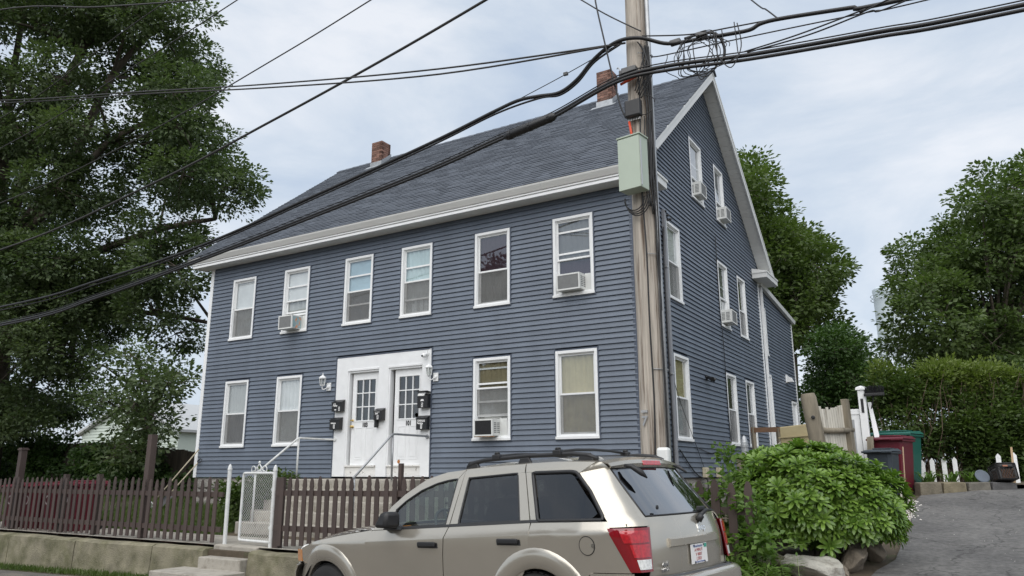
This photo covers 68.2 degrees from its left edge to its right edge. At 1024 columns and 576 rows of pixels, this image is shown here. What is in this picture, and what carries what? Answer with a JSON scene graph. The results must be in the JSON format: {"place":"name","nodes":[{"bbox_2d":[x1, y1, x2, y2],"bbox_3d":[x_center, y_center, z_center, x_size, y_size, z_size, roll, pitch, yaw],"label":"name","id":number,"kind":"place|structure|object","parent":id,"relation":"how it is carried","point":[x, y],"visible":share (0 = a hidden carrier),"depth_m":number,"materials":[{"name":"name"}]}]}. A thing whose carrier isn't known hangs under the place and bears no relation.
{"place":"outdoors","nodes":[
{"label":"outdoors","id":0,"kind":"place"},
{"bbox_2d":[0,570,68,575],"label":"street","id":1,"kind":"structure","parent":0,"point":[9,573],"depth_m":14.07,"materials":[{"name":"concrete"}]},
{"bbox_2d":[294,447,741,575],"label":"parked suv","id":2,"kind":"object","parent":1,"relation":"on","point":[625,513],"visible":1,"depth_m":6.69,"materials":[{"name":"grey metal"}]},
{"bbox_2d":[75,401,198,451],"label":"pale gabled building","id":3,"kind":"structure","parent":0,"point":[187,436],"depth_m":49.82,"materials":[{"name":"white"}]},
{"bbox_2d":[0,522,313,550],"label":"concrete path","id":4,"kind":"structure","parent":0,"point":[218,539],"depth_m":14.14,"materials":[{"name":"concrete"}]},
{"bbox_2d":[7,448,29,530],"bbox_3d":[-10.879,4.422,16.657,0.170,1.770,0.170,-8,-16,30],"label":"fence post","id":5,"kind":"object","parent":4,"relation":"on","point":[21,462],"visible":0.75,"depth_m":16.71,"materials":[{"name":"brown paint"}]},
{"bbox_2d":[19,482,53,528],"bbox_3d":[-10.523,4.851,16.919,0.760,0.998,0.915,-7,-15,27],"label":"wheeled cart","id":6,"kind":"object","parent":4,"relation":"on","point":[29,484],"visible":0.09,"depth_m":16.61,"materials":[{"name":"red plastic"}]},
{"bbox_2d":[38,481,73,529],"bbox_3d":[-9.830,4.755,16.570,0.760,1.018,0.915,-9,-16,33],"label":"wheeled cart","id":7,"kind":"object","parent":4,"relation":"on","point":[50,505],"visible":0.11,"depth_m":16.25,"materials":[{"name":"red plastic"}]},
{"bbox_2d":[53,480,107,530],"bbox_3d":[-9.215,4.642,16.153,0.760,1.038,0.915,-7,-15,27],"label":"wheeled cart","id":8,"kind":"object","parent":4,"relation":"on","point":[88,495],"visible":0.27,"depth_m":15.90,"materials":[{"name":"red plastic"}]},
{"bbox_2d":[0,474,224,542],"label":"picket fence","id":9,"kind":"object","parent":4,"relation":"on","point":[64,491],"visible":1,"depth_m":14.62,"materials":[{"name":"brown paint"}]},
{"bbox_2d":[137,434,157,540],"bbox_3d":[-6.903,3.765,14.335,0.130,1.940,0.130,-8,-16,30],"label":"fence post","id":10,"kind":"object","parent":4,"relation":"on","point":[150,459],"visible":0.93,"depth_m":14.38,"materials":[{"name":"brown paint"}]},
{"bbox_2d":[268,465,277,547],"bbox_3d":[-3.929,3.582,12.440,0.080,1.314,0.080,-8,-16,30],"label":"gate post","id":11,"kind":"object","parent":4,"relation":"on","point":[275,469],"visible":1,"depth_m":12.41,"materials":[{"name":"metal"}]},
{"bbox_2d":[238,461,272,543],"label":"chain link gate","id":12,"kind":"structure","parent":11,"relation":"attached to","point":[242,505],"depth_m":12.78,"materials":[{"name":"metal"}]},
{"bbox_2d":[272,463,537,547],"bbox_3d":[-1.169,3.181,10.821,6.310,1.320,0.130,-8,-16,30],"label":"picket fence","id":13,"kind":"object","parent":4,"relation":"on","point":[282,492],"visible":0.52,"depth_m":11.63,"materials":[{"name":"brown paint"}]},
{"bbox_2d":[0,493,444,534],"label":"lawn grass","id":14,"kind":"structure","parent":0,"point":[220,521],"depth_m":17.52,"materials":[{"name":"plant"}]},
{"bbox_2d":[0,462,1023,575],"bbox_3d":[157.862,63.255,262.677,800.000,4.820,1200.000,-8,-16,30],"label":"ground","id":15,"kind":"structure","parent":0,"point":[870,568],"depth_m":12.48,"materials":[{"name":"soil"}]},
{"bbox_2d":[0,561,148,575],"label":"wall foot grass","id":16,"kind":"structure","parent":15,"relation":"on","point":[32,568],"depth_m":14.14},
{"bbox_2d":[0,430,235,499],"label":"hedge","id":17,"kind":"object","parent":15,"relation":"on","point":[50,458],"visible":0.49,"depth_m":24.86,"materials":[{"name":"green plant"}]},
{"bbox_2d":[60,335,202,480],"bbox_3d":[-10.987,3.754,22.346,5.428,4.576,4.117,-8,-16,30],"label":"young tree","id":18,"kind":"object","parent":15,"relation":"on","point":[160,379],"visible":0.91,"depth_m":21.88,"materials":[{"name":"green plant"}]},
{"bbox_2d":[0,0,272,470],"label":"oak tree","id":19,"kind":"object","parent":15,"relation":"on","point":[40,266],"visible":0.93,"depth_m":24.36,"materials":[{"name":"green plant"}]},
{"bbox_2d":[0,532,299,575],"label":"retaining wall","id":20,"kind":"structure","parent":15,"relation":"on","point":[110,556],"depth_m":13.79,"materials":[{"name":"concrete"}]},
{"bbox_2d":[149,542,290,575],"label":"entry steps","id":21,"kind":"structure","parent":15,"relation":"on","point":[218,566],"depth_m":12.14,"materials":[{"name":"concrete"}]},
{"bbox_2d":[222,464,231,543],"bbox_3d":[-4.883,3.704,12.982,0.094,1.335,0.080,-8,-16,30],"label":"gate post","id":22,"kind":"object","parent":21,"relation":"on","point":[227,503],"visible":1,"depth_m":12.95,"materials":[{"name":"metal"}]},
{"bbox_2d":[212,466,300,525],"bbox_3d":[-5.622,4.682,16.960,2.203,1.383,3.860,5,-14,-20],"label":"shrub","id":23,"kind":"object","parent":15,"relation":"on","point":[235,493],"visible":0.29,"depth_m":15.61,"materials":[{"name":"green plant"}]},
{"bbox_2d":[234,479,444,537],"bbox_3d":[-3.429,4.450,15.172,3.470,1.188,2.288,-8,-16,30],"label":"front stoop","id":24,"kind":"object","parent":15,"relation":"on","point":[382,482],"visible":0.28,"depth_m":14.74,"materials":[{"name":"concrete"}]},
{"bbox_2d":[251,437,335,521],"bbox_3d":[-4.609,4.038,16.145,0.277,1.730,2.062,-8,-16,30],"label":"handrail","id":25,"kind":"object","parent":24,"relation":"on","point":[287,447],"visible":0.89,"depth_m":16.27,"materials":[{"name":"metal"}]},
{"bbox_2d":[352,433,428,520],"bbox_3d":[-2.332,3.678,14.674,0.127,1.730,2.275,-8,-16,30],"label":"handrail","id":26,"kind":"object","parent":24,"relation":"on","point":[377,451],"visible":0.96,"depth_m":14.62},
{"bbox_2d":[187,69,799,512],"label":"clapboard house","id":27,"kind":"structure","parent":15,"relation":"on","point":[457,267],"depth_m":17.07,"materials":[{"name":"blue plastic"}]},
{"bbox_2d":[219,380,248,447],"bbox_3d":[-6.901,3.205,19.192,0.894,1.669,0.397,-8,-16,30],"label":"window","id":28,"kind":"structure","parent":27,"relation":"in","point":[236,392],"depth_m":19.15,"materials":[{"name":"glass"}]},
{"bbox_2d":[228,276,256,340],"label":"window","id":29,"kind":"structure","parent":27,"relation":"in","point":[243,299],"depth_m":19.81,"materials":[{"name":"glass"}]},
{"bbox_2d":[271,375,301,446],"bbox_3d":[-5.290,2.972,18.243,0.884,1.669,0.397,-8,-16,30],"label":"window","id":30,"kind":"structure","parent":27,"relation":"in","point":[288,388],"depth_m":18.20,"materials":[{"name":"glass"}]},
{"bbox_2d":[278,314,304,330],"bbox_3d":[-5.386,0.861,18.517,0.800,0.350,0.444,-8,-14,30],"label":"air conditioner","id":31,"kind":"object","parent":27,"relation":"attached to","point":[290,322],"visible":0.91,"depth_m":18.36,"materials":[{"name":"grey metal"}]},
{"bbox_2d":[280,266,309,333],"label":"window","id":32,"kind":"structure","parent":27,"relation":"in","point":[296,283],"depth_m":18.88,"materials":[{"name":"glass"}]},
{"bbox_2d":[329,417,342,429],"bbox_3d":[-3.984,3.066,17.120,0.310,0.276,0.122,-8,-16,30],"label":"mailbox","id":33,"kind":"object","parent":27,"relation":"attached to","point":[336,423],"visible":1,"depth_m":17.07,"materials":[{"name":"black metal"}]},
{"bbox_2d":[332,400,344,411],"bbox_3d":[-3.951,2.672,17.194,0.310,0.266,0.122,-8,-16,30],"label":"mailbox","id":34,"kind":"object","parent":27,"relation":"attached to","point":[338,405],"visible":1,"depth_m":17.15,"materials":[{"name":"black metal"}]},
{"bbox_2d":[341,254,373,325],"bbox_3d":[-3.512,0.083,17.829,0.894,1.634,0.397,-8,-16,30],"label":"window","id":35,"kind":"structure","parent":27,"relation":"in","point":[357,302],"depth_m":17.79,"materials":[{"name":"glass"}]},
{"bbox_2d":[350,372,378,464],"bbox_3d":[-3.296,2.911,16.911,0.767,2.045,0.162,-8,-16,30],"label":"door","id":36,"kind":"structure","parent":27,"relation":"in","point":[365,385],"depth_m":16.95,"materials":[{"name":"white paint"}]},
{"bbox_2d":[373,408,384,427],"bbox_3d":[-2.898,2.826,16.500,0.250,0.416,0.122,-8,-16,30],"label":"mailbox","id":37,"kind":"object","parent":27,"relation":"attached to","point":[379,413],"visible":1,"depth_m":16.48,"materials":[{"name":"black metal"}]},
{"bbox_2d":[393,368,421,464],"bbox_3d":[-2.223,2.766,16.320,0.767,2.045,0.089,-8,-16,30],"label":"door","id":38,"kind":"structure","parent":27,"relation":"in","point":[407,381],"depth_m":16.33,"materials":[{"name":"white paint"}]},
{"bbox_2d":[399,243,431,318],"bbox_3d":[-2.044,-0.129,16.964,0.889,1.634,0.397,-8,-16,30],"label":"window","id":39,"kind":"structure","parent":27,"relation":"in","point":[416,264],"depth_m":16.92,"materials":[{"name":"glass"}]},
{"bbox_2d":[416,415,429,429],"bbox_3d":[-1.872,2.819,15.862,0.290,0.296,0.122,-8,-16,30],"label":"mailbox","id":40,"kind":"object","parent":27,"relation":"attached to","point":[422,422],"visible":1,"depth_m":15.81,"materials":[{"name":"black metal"}]},
{"bbox_2d":[417,390,430,407],"bbox_3d":[-1.867,2.351,15.966,0.278,0.355,0.130,-8,-16,30],"label":"mailbox","id":41,"kind":"object","parent":27,"relation":"attached to","point":[423,399],"visible":1,"depth_m":15.92,"materials":[{"name":"black metal"}]},
{"bbox_2d":[474,418,507,436],"bbox_3d":[-0.477,2.781,15.042,0.800,0.358,0.364,-8,-14,30],"label":"air conditioner","id":42,"kind":"object","parent":27,"relation":"attached to","point":[489,427],"visible":1,"depth_m":14.92,"materials":[{"name":"white plastic"}]},
{"bbox_2d":[471,356,510,440],"bbox_3d":[-0.326,2.250,15.320,0.914,1.659,0.397,-8,-16,30],"label":"window","id":43,"kind":"structure","parent":27,"relation":"in","point":[491,376],"depth_m":15.30,"materials":[{"name":"glass"}]},
{"bbox_2d":[473,228,509,308],"bbox_3d":[-0.330,-0.377,15.954,0.891,1.634,0.397,-8,-16,30],"label":"window","id":44,"kind":"structure","parent":27,"relation":"in","point":[492,248],"depth_m":15.90,"materials":[{"name":"white plastic"}]},
{"bbox_2d":[556,272,590,293],"bbox_3d":[1.164,-0.098,14.723,0.800,0.340,0.344,-8,-14,30],"label":"air conditioner","id":45,"kind":"object","parent":27,"relation":"attached to","point":[573,282],"visible":0.98,"depth_m":14.60,"materials":[{"name":"grey metal"}]},
{"bbox_2d":[552,212,594,297],"bbox_3d":[1.284,-0.610,15.003,0.905,1.634,0.397,-8,-16,30],"label":"window","id":46,"kind":"structure","parent":27,"relation":"in","point":[572,235],"depth_m":14.99,"materials":[{"name":"white plastic"}]},
{"bbox_2d":[555,348,599,438],"bbox_3d":[1.304,2.019,14.359,0.907,1.669,0.397,-8,-16,30],"label":"window","id":47,"kind":"structure","parent":27,"relation":"in","point":[577,407],"depth_m":14.30,"materials":[{"name":"glass"}]},
{"bbox_2d":[663,226,674,462],"bbox_3d":[3.162,1.125,15.173,0.028,5.625,0.234,-8,-16,30],"label":"wall wire","id":48,"kind":"object","parent":27,"relation":"attached to","point":[668,350],"depth_m":15.05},
{"bbox_2d":[666,220,684,304],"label":"window","id":49,"kind":"structure","parent":27,"relation":"in","point":[673,236],"depth_m":16.37,"materials":[{"name":"white plastic"}]},
{"bbox_2d":[674,353,694,441],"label":"window","id":50,"kind":"structure","parent":27,"relation":"in","point":[681,363],"depth_m":15.78,"materials":[{"name":"glass"}]},
{"bbox_2d":[688,136,704,207],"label":"window","id":51,"kind":"structure","parent":27,"relation":"in","point":[694,151],"depth_m":18.73,"materials":[{"name":"white plastic"}]},
{"bbox_2d":[692,181,706,200],"bbox_3d":[4.479,-2.334,18.294,0.324,0.350,0.800,-8,-18,30],"label":"air conditioner","id":52,"kind":"object","parent":27,"relation":"attached to","point":[699,191],"visible":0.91,"depth_m":18.12,"materials":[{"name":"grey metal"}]},
{"bbox_2d":[713,164,726,228],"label":"window","id":53,"kind":"structure","parent":27,"relation":"in","point":[718,181],"depth_m":20.36,"materials":[{"name":"white plastic"}]},
{"bbox_2d":[715,237,731,473],"bbox_3d":[4.957,1.471,18.146,0.026,5.859,1.141,-8,-16,30],"label":"wall wire","id":54,"kind":"object","parent":27,"relation":"attached to","point":[723,346],"depth_m":18.53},
{"bbox_2d":[717,206,730,223],"bbox_3d":[5.523,-1.901,19.921,0.364,0.350,0.800,-8,-18,30],"label":"air conditioner","id":55,"kind":"object","parent":27,"relation":"attached to","point":[724,215],"visible":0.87,"depth_m":19.74,"materials":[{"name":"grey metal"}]},
{"bbox_2d":[717,260,731,330],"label":"window","id":56,"kind":"structure","parent":27,"relation":"in","point":[722,269],"depth_m":19.52,"materials":[{"name":"white plastic"}]},
{"bbox_2d":[721,309,736,325],"bbox_3d":[5.418,0.753,19.072,0.384,0.350,0.800,-8,-18,30],"label":"air conditioner","id":57,"kind":"object","parent":27,"relation":"attached to","point":[729,317],"visible":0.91,"depth_m":18.88,"materials":[{"name":"grey metal"}]},
{"bbox_2d":[726,373,740,445],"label":"window","id":58,"kind":"structure","parent":27,"relation":"in","point":[731,379],"depth_m":18.91,"materials":[{"name":"white plastic"}]},
{"bbox_2d":[737,276,749,340],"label":"window","id":59,"kind":"structure","parent":27,"relation":"in","point":[740,283],"depth_m":20.96,"materials":[{"name":"white plastic"}]},
{"bbox_2d":[745,380,758,447],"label":"window","id":60,"kind":"structure","parent":27,"relation":"in","point":[750,391],"depth_m":20.46,"materials":[{"name":"white plastic"}]},
{"bbox_2d":[616,0,671,461],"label":"utility pole","id":61,"kind":"object","parent":15,"relation":"on","point":[637,166],"visible":0.84,"depth_m":9.21,"materials":[{"name":"brown wood"}]},
{"bbox_2d":[0,0,168,118],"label":"overhead wire","id":62,"kind":"object","parent":61,"relation":"attached to","point":[86,58],"visible":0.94,"depth_m":17.76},
{"bbox_2d":[0,0,199,9],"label":"overhead wire","id":63,"kind":"object","parent":61,"relation":"attached to","point":[101,6],"visible":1,"depth_m":13.98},
{"bbox_2d":[0,0,237,148],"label":"overhead wire","id":64,"kind":"object","parent":61,"relation":"attached to","point":[124,72],"visible":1,"depth_m":16.70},
{"bbox_2d":[0,0,370,202],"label":"overhead wire","id":65,"kind":"object","parent":61,"relation":"attached to","point":[198,103],"visible":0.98,"depth_m":15.01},
{"bbox_2d":[0,0,487,250],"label":"overhead wire","id":66,"kind":"object","parent":61,"relation":"attached to","point":[312,98],"visible":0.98,"depth_m":13.72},
{"bbox_2d":[0,44,619,310],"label":"telephone cable","id":67,"kind":"object","parent":61,"relation":"attached to","point":[558,95],"visible":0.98,"depth_m":12.24,"materials":[{"name":"rubber"}]},
{"bbox_2d":[0,43,625,102],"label":"service wire","id":68,"kind":"object","parent":61,"relation":"attached to","point":[567,53],"visible":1,"depth_m":12.05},
{"bbox_2d":[0,42,625,100],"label":"service wire","id":69,"kind":"object","parent":61,"relation":"attached to","point":[327,79],"visible":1,"depth_m":12.24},
{"bbox_2d":[0,0,911,307],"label":"telephone cable","id":70,"kind":"object","parent":61,"relation":"attached to","point":[764,22],"visible":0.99,"depth_m":10.98,"materials":[{"name":"rubber"}]},
{"bbox_2d":[635,22,741,114],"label":"slack wire coils","id":71,"kind":"object","parent":70,"relation":"hanging from","point":[703,33],"visible":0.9,"depth_m":9.43,"materials":[{"name":"rubber"}]},
{"bbox_2d":[0,2,1023,324],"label":"telephone cable","id":72,"kind":"object","parent":61,"relation":"attached to","point":[902,28],"visible":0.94,"depth_m":9.40,"materials":[{"name":"rubber"}]},
{"bbox_2d":[503,113,556,139],"bbox_3d":[0.249,-2.255,10.582,0.850,0.221,0.134,-9,-16,32],"label":"splice case","id":73,"kind":"object","parent":72,"relation":"attached to","point":[548,118],"visible":1,"depth_m":10.53,"materials":[{"name":"black plastic"}]},
{"bbox_2d":[0,8,1023,325],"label":"telephone cable","id":74,"kind":"object","parent":61,"relation":"attached to","point":[982,18],"visible":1,"depth_m":9.72,"materials":[{"name":"rubber"}]},
{"bbox_2d":[0,0,1023,321],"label":"support strand","id":75,"kind":"object","parent":61,"relation":"attached to","point":[556,110],"visible":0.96,"depth_m":9.99},
{"bbox_2d":[746,0,887,50],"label":"service wire","id":76,"kind":"object","parent":75,"relation":"attached to","point":[862,11],"visible":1,"depth_m":8.56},
{"bbox_2d":[747,0,907,52],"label":"service wire","id":77,"kind":"object","parent":75,"relation":"attached to","point":[827,27],"visible":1,"depth_m":8.54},
{"bbox_2d":[595,0,625,118],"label":"service wire","id":78,"kind":"object","parent":61,"relation":"attached to","point":[608,58],"visible":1,"depth_m":9.91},
{"bbox_2d":[650,0,927,56],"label":"service wire","id":79,"kind":"object","parent":61,"relation":"attached to","point":[791,28],"visible":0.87,"depth_m":8.94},
{"bbox_2d":[686,479,757,573],"bbox_3d":[2.444,2.822,8.972,0.920,1.076,0.060,-8,-16,30],"label":"picket fence","id":80,"kind":"object","parent":15,"relation":"on","point":[732,514],"visible":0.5,"depth_m":8.88,"materials":[{"name":"brown paint"}]},
{"bbox_2d":[689,441,793,575],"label":"climbing vine","id":81,"kind":"object","parent":15,"relation":"on","point":[761,535],"visible":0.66,"depth_m":8.76,"materials":[{"name":"green plant"}]},
{"bbox_2d":[740,558,777,575],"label":"pinnate weed","id":82,"kind":"object","parent":15,"relation":"on","point":[765,573],"visible":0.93,"depth_m":8.16,"materials":[{"name":"green plant"}]},
{"bbox_2d":[751,427,780,449],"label":"steps","id":83,"kind":"structure","parent":15,"relation":"on","point":[754,430],"depth_m":18.69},
{"bbox_2d":[778,424,809,443],"bbox_3d":[6.179,3.672,16.145,0.816,1.518,0.341,-11,-17,37],"label":"folded cardboard","id":84,"kind":"object","parent":15,"relation":"on","point":[787,433],"visible":0.32,"depth_m":16.23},
{"bbox_2d":[736,144,862,388],"bbox_3d":[12.743,0.269,36.166,7.675,17.558,12.546,-5,-14,18],"label":"maple tree","id":85,"kind":"object","parent":15,"relation":"on","point":[804,291],"visible":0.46,"depth_m":33.49,"materials":[{"name":"green plant"}]},
{"bbox_2d":[781,554,845,575],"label":"boulder","id":86,"kind":"object","parent":15,"relation":"on","point":[822,566],"visible":0.89,"depth_m":9.05,"materials":[{"name":"stone"}]},
{"bbox_2d":[801,393,825,442],"bbox_3d":[5.239,2.784,12.902,0.612,1.970,0.267,10,-17,-35],"label":"round gate post","id":87,"kind":"object","parent":15,"relation":"on","point":[813,421],"visible":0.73,"depth_m":12.87,"materials":[{"name":"beige wood"}]},
{"bbox_2d":[818,405,854,458],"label":"slat gate","id":88,"kind":"structure","parent":87,"relation":"attached to","point":[834,428],"depth_m":13.28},
{"bbox_2d":[731,437,916,561],"bbox_3d":[4.054,2.788,10.004,2.353,1.594,1.778,1,-14,-4],"label":"rounded shrub","id":89,"kind":"object","parent":15,"relation":"on","point":[825,498],"visible":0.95,"depth_m":9.40,"materials":[{"name":"green plant"}]},
{"bbox_2d":[796,318,898,450],"bbox_3d":[12.185,3.896,27.948,3.998,6.037,6.747,-4,-14,15],"label":"tree","id":90,"kind":"object","parent":15,"relation":"on","point":[838,357],"visible":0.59,"depth_m":26.27,"materials":[{"name":"green plant"}]},
{"bbox_2d":[840,399,856,457],"bbox_3d":[5.986,2.857,13.328,0.178,1.780,0.150,11,-17,-38],"label":"square gate post","id":91,"kind":"object","parent":15,"relation":"on","point":[850,438],"visible":0.55,"depth_m":13.39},
{"bbox_2d":[841,540,867,573],"bbox_3d":[4.269,3.479,9.499,0.288,0.560,0.523,26,6,19],"label":"boulder","id":92,"kind":"object","parent":15,"relation":"on","point":[854,558],"visible":0.73,"depth_m":9.37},
{"bbox_2d":[850,409,863,457],"bbox_3d":[6.860,3.260,15.389,0.540,1.560,0.055,-8,-16,30],"label":"vinyl fence","id":93,"kind":"object","parent":15,"relation":"on","point":[855,415],"visible":0.2,"depth_m":15.36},
{"bbox_2d":[855,386,869,460],"bbox_3d":[7.149,3.038,15.259,0.200,2.130,0.200,-8,-16,30],"label":"vinyl fence post","id":94,"kind":"object","parent":15,"relation":"on","point":[864,419],"visible":0.58,"depth_m":15.31,"materials":[{"name":"white plastic"}]},
{"bbox_2d":[864,385,884,408],"bbox_3d":[7.302,2.193,15.247,0.392,0.474,0.080,-8,-16,30],"label":"push broom","id":95,"kind":"object","parent":94,"relation":"hanging from","point":[875,390],"visible":1,"depth_m":15.25,"materials":[{"name":"black plastic"}]},
{"bbox_2d":[868,402,878,436],"bbox_3d":[7.390,3.192,15.195,0.296,1.800,0.137,-13,-18,42],"label":"leaning vinyl board","id":96,"kind":"object","parent":15,"relation":"on","point":[875,428],"visible":0.36,"depth_m":15.36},
{"bbox_2d":[864,542,886,562],"bbox_3d":[4.727,3.376,9.885,0.307,0.480,0.419,7,-10,22],"label":"boulder","id":97,"kind":"object","parent":15,"relation":"on","point":[877,553],"visible":0.46,"depth_m":9.75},
{"bbox_2d":[861,448,902,496],"bbox_3d":[6.895,3.429,13.998,0.675,0.917,0.540,13,-19,-43],"label":"wheeled bin","id":98,"kind":"object","parent":15,"relation":"on","point":[889,457],"visible":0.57,"depth_m":13.89,"materials":[{"name":"grey plastic"}]},
{"bbox_2d":[866,435,915,491],"bbox_3d":[7.533,3.464,14.914,0.855,1.099,0.700,13,-19,-43],"label":"wheeled bin","id":99,"kind":"object","parent":15,"relation":"on","point":[899,442],"visible":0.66,"depth_m":14.72,"materials":[{"name":"red plastic"}]},
{"bbox_2d":[870,430,923,481],"bbox_3d":[7.962,3.550,15.661,0.935,1.179,0.940,13,-19,-43],"label":"wheeled bin","id":100,"kind":"object","parent":15,"relation":"on","point":[917,435],"visible":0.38,"depth_m":15.45,"materials":[{"name":"green plastic"}]},
{"bbox_2d":[870,285,925,464],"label":"water tower","id":101,"kind":"structure","parent":15,"relation":"on","point":[879,304],"depth_m":244.51,"materials":[{"name":"white metal"}]},
{"bbox_2d":[914,482,942,495],"bbox_3d":[7.993,3.873,14.528,0.438,0.290,0.221,0,-14,-1],"label":"edging stone","id":102,"kind":"object","parent":15,"relation":"on","point":[926,488],"visible":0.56,"depth_m":14.44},
{"bbox_2d":[870,148,1023,411],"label":"broadleaf tree","id":103,"kind":"object","parent":15,"relation":"on","point":[977,323],"visible":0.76,"depth_m":32.98,"materials":[{"name":"green plant"}]},
{"bbox_2d":[940,482,966,492],"bbox_3d":[8.458,3.859,14.541,0.454,0.259,0.219,0,-14,-1],"label":"edging stone","id":104,"kind":"object","parent":15,"relation":"on","point":[950,487],"visible":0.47,"depth_m":14.45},
{"bbox_2d":[965,482,990,490],"bbox_3d":[8.933,3.843,14.543,0.441,0.226,0.228,0,-14,0],"label":"edging stone","id":105,"kind":"object","parent":15,"relation":"on","point":[973,486],"visible":0.45,"depth_m":14.45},
{"bbox_2d":[990,482,1016,489],"bbox_3d":[9.414,3.832,14.547,0.483,0.211,0.221,0,-14,0],"label":"edging stone","id":106,"kind":"object","parent":15,"relation":"on","point":[1002,486],"visible":0.49,"depth_m":14.45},
{"bbox_2d":[987,462,1019,482],"bbox_3d":[9.488,3.573,14.624,0.368,0.318,0.372,-1,-28,4],"label":"milk crate","id":107,"kind":"object","parent":106,"relation":"on","point":[1003,472],"visible":0.94,"depth_m":14.51,"materials":[{"name":"black plastic"}]},
{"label":"hedge bed","id":108,"kind":"structure","parent":15,"relation":"on","visible":0},
{"bbox_2d":[914,471,944,481],"bbox_3d":[8.250,3.771,14.947,0.831,0.314,0.869,-8,-16,30],"label":"daylily clump","id":109,"kind":"object","parent":108,"relation":"on","point":[928,478],"visible":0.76,"depth_m":14.90,"materials":[{"name":"green plant"}]},
{"bbox_2d":[851,352,1023,481],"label":"overgrown hedge","id":110,"kind":"object","parent":108,"relation":"on","point":[975,432],"visible":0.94,"depth_m":16.67,"materials":[{"name":"green plant"}]},
{"bbox_2d":[0,0,1023,464],"label":"sky","id":111,"kind":"structure","parent":0,"point":[868,136],"materials":[{"name":"white"}]},
{"bbox_2d":[871,488,1023,575],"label":"driveway","id":112,"kind":"structure","parent":0,"point":[982,525],"depth_m":10.72,"materials":[{"name":"asphalt"}]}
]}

